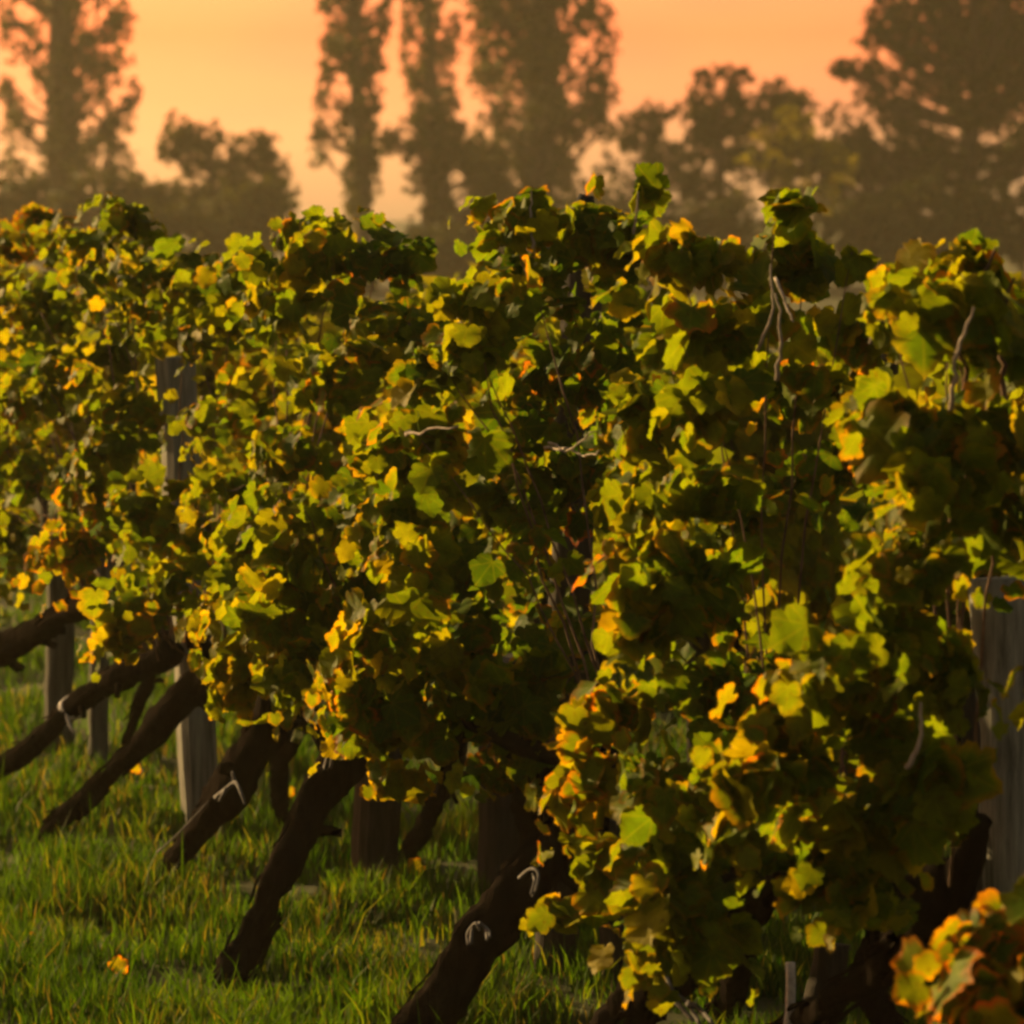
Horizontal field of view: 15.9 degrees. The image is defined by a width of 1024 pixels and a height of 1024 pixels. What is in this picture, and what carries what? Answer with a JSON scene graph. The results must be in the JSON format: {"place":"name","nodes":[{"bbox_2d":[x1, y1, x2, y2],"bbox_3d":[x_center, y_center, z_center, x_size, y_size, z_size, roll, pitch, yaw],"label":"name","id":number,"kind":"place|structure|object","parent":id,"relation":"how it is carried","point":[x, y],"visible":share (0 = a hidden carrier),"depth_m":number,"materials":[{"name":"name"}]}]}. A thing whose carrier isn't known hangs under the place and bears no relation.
{"place":"outdoors","nodes":[
{"label":"outdoors","id":0,"kind":"place"},
{"bbox_2d":[0,221,1017,1023],"bbox_3d":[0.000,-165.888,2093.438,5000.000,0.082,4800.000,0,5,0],"label":"ground","id":1,"kind":"structure","parent":0,"point":[836,297],"depth_m":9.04,"materials":[{"name":"green plant"}]},
{"bbox_2d":[0,443,30,572],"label":"grapevine","id":2,"kind":"object","parent":1,"relation":"on","point":[22,571],"depth_m":16.31,"materials":[{"name":"plant"}]},
{"bbox_2d":[0,257,43,281],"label":"grapevine","id":3,"kind":"object","parent":1,"relation":"on","point":[31,270],"depth_m":21.79,"materials":[{"name":"plant"}]},
{"bbox_2d":[24,932,43,946],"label":"fallen leaf","id":4,"kind":"object","parent":1,"relation":"on","point":[31,933],"visible":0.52,"depth_m":7.83,"materials":[{"name":"plant"}]},
{"bbox_2d":[0,167,82,270],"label":"shrub","id":5,"kind":"object","parent":1,"relation":"on","point":[23,193],"visible":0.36,"depth_m":79.45,"materials":[{"name":"green plant"}]},
{"bbox_2d":[25,270,88,306],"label":"grapevine","id":6,"kind":"object","parent":1,"relation":"on","point":[37,276],"visible":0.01,"depth_m":20.84,"materials":[{"name":"plant"}]},
{"bbox_2d":[0,201,116,672],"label":"grapevine","id":7,"kind":"object","parent":1,"relation":"on","point":[24,639],"visible":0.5,"depth_m":10.27,"materials":[{"name":"green plant"}]},
{"bbox_2d":[44,511,74,752],"bbox_3d":[-1.359,0.386,10.966,0.106,0.775,0.093,0,5,0],"label":"wooden post","id":8,"kind":"object","parent":1,"relation":"on","point":[59,674],"visible":0.35,"depth_m":10.94,"materials":[{"name":"grey wood"}]},
{"bbox_2d":[1,312,138,590],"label":"grapevine","id":9,"kind":"object","parent":1,"relation":"on","point":[78,429],"visible":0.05,"depth_m":15.25,"materials":[{"name":"plant"}]},
{"bbox_2d":[0,0,143,272],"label":"poplar tree","id":10,"kind":"object","parent":1,"relation":"on","point":[63,86],"visible":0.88,"depth_m":89.02,"materials":[{"name":"green plant"}]},
{"bbox_2d":[0,191,195,780],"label":"grapevine","id":11,"kind":"object","parent":1,"relation":"on","point":[73,552],"visible":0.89,"depth_m":9.32,"materials":[{"name":"green plant"}]},
{"bbox_2d":[88,554,112,762],"bbox_3d":[-1.214,0.436,10.769,0.083,0.704,0.068,0,5,0],"label":"wooden post","id":12,"kind":"object","parent":1,"relation":"on","point":[98,735],"visible":0.32,"depth_m":10.76,"materials":[{"name":"grey wood"}]},
{"bbox_2d":[73,302,137,497],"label":"grapevine","id":13,"kind":"object","parent":1,"relation":"on","point":[86,328],"depth_m":19.64,"materials":[{"name":"plant"}]},
{"bbox_2d":[44,164,181,260],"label":"shrub","id":14,"kind":"object","parent":1,"relation":"on","point":[131,189],"visible":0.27,"depth_m":78.47,"materials":[{"name":"green plant"}]},
{"bbox_2d":[108,955,127,973],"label":"fallen leaf","id":15,"kind":"object","parent":1,"relation":"on","point":[120,961],"visible":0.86,"depth_m":7.55,"materials":[{"name":"yellow plant"}]},
{"bbox_2d":[131,764,140,773],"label":"fallen leaf","id":16,"kind":"object","parent":1,"relation":"on","point":[136,769],"visible":0.58,"depth_m":10.22,"materials":[{"name":"yellow plant"}]},
{"bbox_2d":[37,232,281,843],"bbox_3d":[-0.817,0.132,8.715,0.542,1.593,1.248,-1,5,-13],"label":"grapevine","id":17,"kind":"object","parent":1,"relation":"on","point":[173,318],"visible":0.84,"depth_m":8.59,"materials":[{"name":"green plant"}]},
{"bbox_2d":[74,246,247,587],"bbox_3d":[-1.331,-0.294,14.537,0.832,1.547,1.223,-1,5,-14],"label":"grapevine","id":18,"kind":"object","parent":1,"relation":"on","point":[80,326],"visible":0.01,"depth_m":14.36,"materials":[{"name":"plant"}]},
{"bbox_2d":[113,493,215,778],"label":"grapevine","id":19,"kind":"object","parent":1,"relation":"on","point":[144,691],"visible":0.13,"depth_m":10.02,"materials":[{"name":"brown plant"}]},
{"bbox_2d":[157,800,208,852],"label":"dry twig","id":20,"kind":"object","parent":1,"relation":"on","point":[161,848],"visible":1,"depth_m":8.10,"materials":[{"name":"wood"}]},
{"bbox_2d":[155,356,219,835],"bbox_3d":[-0.829,0.242,9.399,0.150,1.283,0.111,-2,5,-20],"label":"wooden post","id":21,"kind":"object","parent":1,"relation":"on","point":[196,746],"visible":0.34,"depth_m":9.37,"materials":[{"name":"grey wood"}]},
{"bbox_2d":[121,192,258,261],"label":"shrub","id":22,"kind":"object","parent":1,"relation":"on","point":[174,218],"visible":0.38,"depth_m":75.51,"materials":[{"name":"green plant"}]},
{"bbox_2d":[116,332,281,612],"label":"grapevine","id":23,"kind":"object","parent":1,"relation":"on","point":[210,370],"visible":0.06,"depth_m":13.54,"materials":[{"name":"plant"}]},
{"bbox_2d":[145,109,298,241],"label":"bushy tree","id":24,"kind":"object","parent":1,"relation":"on","point":[187,139],"visible":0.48,"depth_m":83.45,"materials":[{"name":"green plant"}]},
{"bbox_2d":[197,173,302,257],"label":"shrub","id":25,"kind":"object","parent":1,"relation":"on","point":[257,216],"visible":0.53,"depth_m":79.54,"materials":[{"name":"green plant"}]},
{"bbox_2d":[289,786,293,797],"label":"fallen leaf","id":26,"kind":"object","parent":1,"relation":"on","point":[291,788],"visible":0.38,"depth_m":9.91,"materials":[{"name":"yellow plant"}]},
{"bbox_2d":[174,467,413,990],"bbox_3d":[-0.414,0.483,7.348,0.556,1.142,0.998,0,5,0],"label":"grapevine","id":27,"kind":"object","parent":1,"relation":"on","point":[279,613],"visible":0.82,"depth_m":7.37,"materials":[{"name":"green plant"}]},
{"bbox_2d":[323,757,334,769],"bbox_3d":[-0.363,0.496,7.408,0.018,0.073,0.140,-2,5,-18],"label":"bark strip","id":28,"kind":"object","parent":27,"relation":"attached to","point":[326,764],"visible":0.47,"depth_m":7.45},
{"bbox_2d":[262,285,333,537],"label":"grapevine","id":29,"kind":"object","parent":1,"relation":"on","point":[321,310],"visible":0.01,"depth_m":17.20,"materials":[{"name":"plant"}]},
{"bbox_2d":[212,314,395,585],"bbox_3d":[-0.608,-0.039,12.644,0.896,1.341,1.193,-2,5,-24],"label":"grapevine","id":30,"kind":"object","parent":1,"relation":"on","point":[333,436],"visible":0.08,"depth_m":12.41,"materials":[{"name":"plant"}]},
{"bbox_2d":[159,205,452,883],"bbox_3d":[-0.448,0.150,8.084,0.621,1.657,1.292,-1,5,-10],"label":"grapevine","id":31,"kind":"object","parent":1,"relation":"on","point":[317,246],"visible":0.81,"depth_m":8.00,"materials":[{"name":"green plant"}]},
{"bbox_2d":[213,771,245,804],"bbox_3d":[-0.613,0.597,7.905,0.028,0.080,0.203,-2,5,-25],"label":"bark strip","id":32,"kind":"object","parent":31,"relation":"attached to","point":[220,794],"visible":1,"depth_m":7.88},
{"bbox_2d":[266,529,351,831],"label":"grapevine","id":33,"kind":"object","parent":1,"relation":"on","point":[278,769],"visible":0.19,"depth_m":9.04,"materials":[{"name":"brown plant"}]},
{"bbox_2d":[314,297,378,572],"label":"grapevine","id":34,"kind":"object","parent":1,"relation":"on","point":[329,317],"depth_m":16.24,"materials":[{"name":"plant"}]},
{"bbox_2d":[306,0,394,241],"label":"poplar tree","id":35,"kind":"object","parent":1,"relation":"on","point":[358,112],"visible":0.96,"depth_m":89.29,"materials":[{"name":"green plant"}]},
{"bbox_2d":[325,236,380,293],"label":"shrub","id":36,"kind":"object","parent":1,"relation":"on","point":[367,289],"visible":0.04,"depth_m":77.63,"materials":[{"name":"green plant"}]},
{"bbox_2d":[351,674,402,886],"bbox_3d":[-0.319,0.636,8.629,0.111,0.595,0.107,-2,5,-20],"label":"wooden post","id":37,"kind":"object","parent":1,"relation":"on","point":[375,833],"visible":0.3,"depth_m":8.60,"materials":[{"name":"brown wood"}]},
{"bbox_2d":[407,857,424,874],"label":"fallen leaf","id":38,"kind":"object","parent":1,"relation":"on","point":[411,860],"visible":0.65,"depth_m":8.64,"materials":[{"name":"plant"}]},
{"bbox_2d":[395,0,469,274],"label":"poplar tree","id":39,"kind":"object","parent":1,"relation":"on","point":[429,85],"visible":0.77,"depth_m":94.14,"materials":[{"name":"green plant"}]},
{"bbox_2d":[392,486,500,863],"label":"grapevine","id":40,"kind":"object","parent":1,"relation":"on","point":[419,834],"visible":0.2,"depth_m":8.07,"materials":[{"name":"green plant"}]},
{"bbox_2d":[371,97,532,261],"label":"bushy tree","id":41,"kind":"object","parent":1,"relation":"on","point":[439,159],"visible":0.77,"depth_m":81.47,"materials":[{"name":"green plant"}]},
{"bbox_2d":[406,213,505,294],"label":"shrub","id":42,"kind":"object","parent":1,"relation":"on","point":[450,260],"visible":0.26,"depth_m":76.55,"materials":[{"name":"green plant"}]},
{"bbox_2d":[371,275,559,626],"bbox_3d":[-0.099,-0.030,11.690,0.788,1.466,1.159,-1,5,-10],"label":"grapevine","id":43,"kind":"object","parent":1,"relation":"on","point":[472,384],"depth_m":11.52,"materials":[{"name":"plant"}]},
{"bbox_2d":[301,162,672,1023],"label":"grapevine","id":44,"kind":"object","parent":1,"relation":"on","point":[405,642],"visible":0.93,"depth_m":6.86,"materials":[{"name":"green plant"}]},
{"bbox_2d":[466,921,490,944],"bbox_3d":[-0.063,0.763,6.587,0.023,0.062,0.149,-2,5,-21],"label":"bark strip","id":45,"kind":"object","parent":44,"relation":"attached to","point":[470,930],"visible":1,"depth_m":6.58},
{"bbox_2d":[518,867,539,896],"bbox_3d":[0.032,0.656,6.494,0.018,0.059,0.118,-1,5,-14],"label":"bark strip","id":46,"kind":"object","parent":44,"relation":"attached to","point":[535,884],"visible":1,"depth_m":6.46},
{"bbox_2d":[477,653,519,893],"bbox_3d":[-0.017,0.646,8.479,0.109,0.627,0.110,-2,5,-20],"label":"wooden post","id":47,"kind":"object","parent":1,"relation":"on","point":[498,841],"visible":0.22,"depth_m":8.44,"materials":[{"name":"brown wood"}]},
{"bbox_2d":[450,262,560,582],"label":"grapevine","id":48,"kind":"object","parent":1,"relation":"on","point":[476,265],"depth_m":15.29,"materials":[{"name":"plant"}]},
{"bbox_2d":[483,195,567,257],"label":"grapevine leaves","id":49,"kind":"object","parent":1,"relation":"on","point":[560,202],"depth_m":80.00,"materials":[{"name":"green plant"}]},
{"bbox_2d":[451,575,617,849],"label":"grapevine","id":50,"kind":"object","parent":1,"relation":"on","point":[494,773],"visible":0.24,"depth_m":7.47,"materials":[{"name":"green plant"}]},
{"bbox_2d":[461,0,621,223],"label":"poplar tree","id":51,"kind":"object","parent":1,"relation":"on","point":[540,156],"visible":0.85,"depth_m":88.64,"materials":[{"name":"green plant"}]},
{"bbox_2d":[419,309,676,753],"bbox_3d":[0.163,0.090,10.711,0.805,1.387,1.188,-2,5,-25],"label":"grapevine","id":52,"kind":"object","parent":1,"relation":"on","point":[606,443],"visible":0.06,"depth_m":10.72,"materials":[{"name":"plant"}]},
{"bbox_2d":[534,193,601,972],"bbox_3d":[0.116,0.176,7.639,0.158,1.678,0.101,0,5,0],"label":"wooden post","id":53,"kind":"object","parent":1,"relation":"on","point":[582,594],"visible":0.16,"depth_m":7.60,"materials":[{"name":"grey wood"}]},
{"bbox_2d":[598,818,633,985],"bbox_3d":[0.218,0.833,7.589,0.085,0.401,0.082,0,5,0],"label":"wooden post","id":54,"kind":"object","parent":1,"relation":"on","point":[607,935],"visible":0.15,"depth_m":7.56,"materials":[{"name":"brown wood"}]},
{"bbox_2d":[544,295,695,593],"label":"grapevine","id":55,"kind":"object","parent":1,"relation":"on","point":[628,332],"visible":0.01,"depth_m":13.69,"materials":[{"name":"plant"}]},
{"bbox_2d":[567,191,684,293],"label":"grapevine leaves","id":56,"kind":"object","parent":1,"relation":"on","point":[662,220],"visible":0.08,"depth_m":77.59,"materials":[{"name":"green plant"}]},
{"bbox_2d":[588,98,705,285],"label":"slender tree","id":57,"kind":"object","parent":1,"relation":"on","point":[650,149],"visible":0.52,"depth_m":85.48,"materials":[{"name":"green plant"}]},
{"bbox_2d":[519,186,902,1023],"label":"grapevine","id":58,"kind":"object","parent":1,"relation":"on","point":[687,932],"visible":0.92,"depth_m":5.90,"materials":[{"name":"green plant"}]},
{"bbox_2d":[652,975,714,1023],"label":"dry tendril","id":59,"kind":"object","parent":58,"relation":"attached to","point":[691,1006],"visible":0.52,"depth_m":5.72,"materials":[{"name":"grey plant"}]},
{"bbox_2d":[668,62,764,219],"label":"forked tree","id":60,"kind":"object","parent":1,"relation":"on","point":[714,128],"visible":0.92,"depth_m":87.45,"materials":[{"name":"green plant"}]},
{"bbox_2d":[681,742,755,1023],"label":"grapevine","id":61,"kind":"object","parent":1,"relation":"on","point":[733,992],"visible":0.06,"depth_m":6.98,"materials":[{"name":"brown plant"}]},
{"bbox_2d":[672,187,768,291],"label":"shrub","id":62,"kind":"object","parent":1,"relation":"on","point":[725,224],"visible":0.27,"depth_m":78.53,"materials":[{"name":"green plant"}]},
{"bbox_2d":[591,366,871,761],"bbox_3d":[0.633,0.182,9.796,0.906,1.357,1.207,-1,5,-16],"label":"grapevine","id":63,"kind":"object","parent":1,"relation":"on","point":[819,571],"visible":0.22,"depth_m":9.55,"materials":[{"name":"plant"}]},
{"bbox_2d":[743,75,821,190],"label":"tree","id":64,"kind":"object","parent":1,"relation":"on","point":[774,99],"visible":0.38,"depth_m":87.39,"materials":[{"name":"green plant"}]},
{"bbox_2d":[783,962,795,1023],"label":"cane stake","id":65,"kind":"object","parent":1,"relation":"on","point":[790,983],"visible":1,"depth_m":6.43,"materials":[{"name":"wood"}]},
{"bbox_2d":[734,103,860,215],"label":"yellowing tree","id":66,"kind":"object","parent":1,"relation":"on","point":[812,163],"visible":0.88,"depth_m":77.50,"materials":[{"name":"green plant"}]},
{"bbox_2d":[765,338,871,596],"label":"grapevine","id":67,"kind":"object","parent":1,"relation":"on","point":[822,358],"visible":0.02,"depth_m":12.65,"materials":[{"name":"plant"}]},
{"bbox_2d":[804,942,849,1000],"bbox_3d":[0.582,0.954,6.899,0.105,0.294,0.076,0,5,0],"label":"wooden post","id":68,"kind":"object","parent":1,"relation":"on","point":[825,965],"visible":0.53,"depth_m":6.86,"materials":[{"name":"brown wood"}]},
{"bbox_2d":[690,228,1023,1023],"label":"grapevine","id":69,"kind":"object","parent":1,"relation":"on","point":[844,852],"visible":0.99,"depth_m":5.23,"materials":[{"name":"green plant"}]},
{"bbox_2d":[811,193,923,290],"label":"shrub","id":70,"kind":"object","parent":1,"relation":"on","point":[860,233],"visible":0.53,"depth_m":79.34,"materials":[{"name":"green plant"}]},
{"bbox_2d":[830,715,915,1023],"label":"grapevine","id":71,"kind":"object","parent":1,"relation":"on","point":[880,1008],"visible":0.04,"depth_m":6.55,"materials":[{"name":"brown plant"}]},
{"bbox_2d":[813,0,1023,240],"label":"oak tree","id":72,"kind":"object","parent":1,"relation":"on","point":[979,47],"visible":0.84,"depth_m":85.26,"materials":[{"name":"green plant"}]},
{"bbox_2d":[827,289,1023,834],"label":"grapevine","id":73,"kind":"object","parent":1,"relation":"on","point":[935,393],"visible":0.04,"depth_m":8.64,"materials":[{"name":"green plant"}]},
{"bbox_2d":[888,271,1023,405],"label":"grapevine","id":74,"kind":"object","parent":1,"relation":"on","point":[1019,282],"depth_m":11.47,"materials":[{"name":"plant"}]},
{"bbox_2d":[890,474,1023,1023],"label":"grapevine","id":75,"kind":"object","parent":1,"relation":"on","point":[976,954],"visible":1,"depth_m":4.61,"materials":[{"name":"yellow plant"}]},
{"bbox_2d":[961,685,982,913],"bbox_3d":[0.811,0.714,6.378,0.067,0.849,0.040,0,5,0],"label":"wooden stake","id":76,"kind":"object","parent":1,"relation":"on","point":[969,708],"visible":0.1,"depth_m":6.33,"materials":[{"name":"brown wood"}]},
{"bbox_2d":[938,172,1023,278],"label":"shrub","id":77,"kind":"object","parent":1,"relation":"on","point":[983,211],"visible":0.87,"depth_m":78.38,"materials":[{"name":"green plant"}]},
{"bbox_2d":[968,575,1023,893],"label":"wooden post","id":78,"kind":"object","parent":1,"relation":"on","point":[1003,658],"visible":0.48,"depth_m":6.04,"materials":[{"name":"grey wood"}]},
{"bbox_2d":[1002,386,1023,575],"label":"grapevine","id":79,"kind":"object","parent":1,"relation":"on","point":[1020,545],"visible":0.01,"depth_m":7.88,"materials":[{"name":"green plant"}]},
{"bbox_2d":[0,0,1023,220],"label":"sky","id":80,"kind":"structure","parent":0,"point":[246,65],"materials":[{"name":"orange"}]}
]}

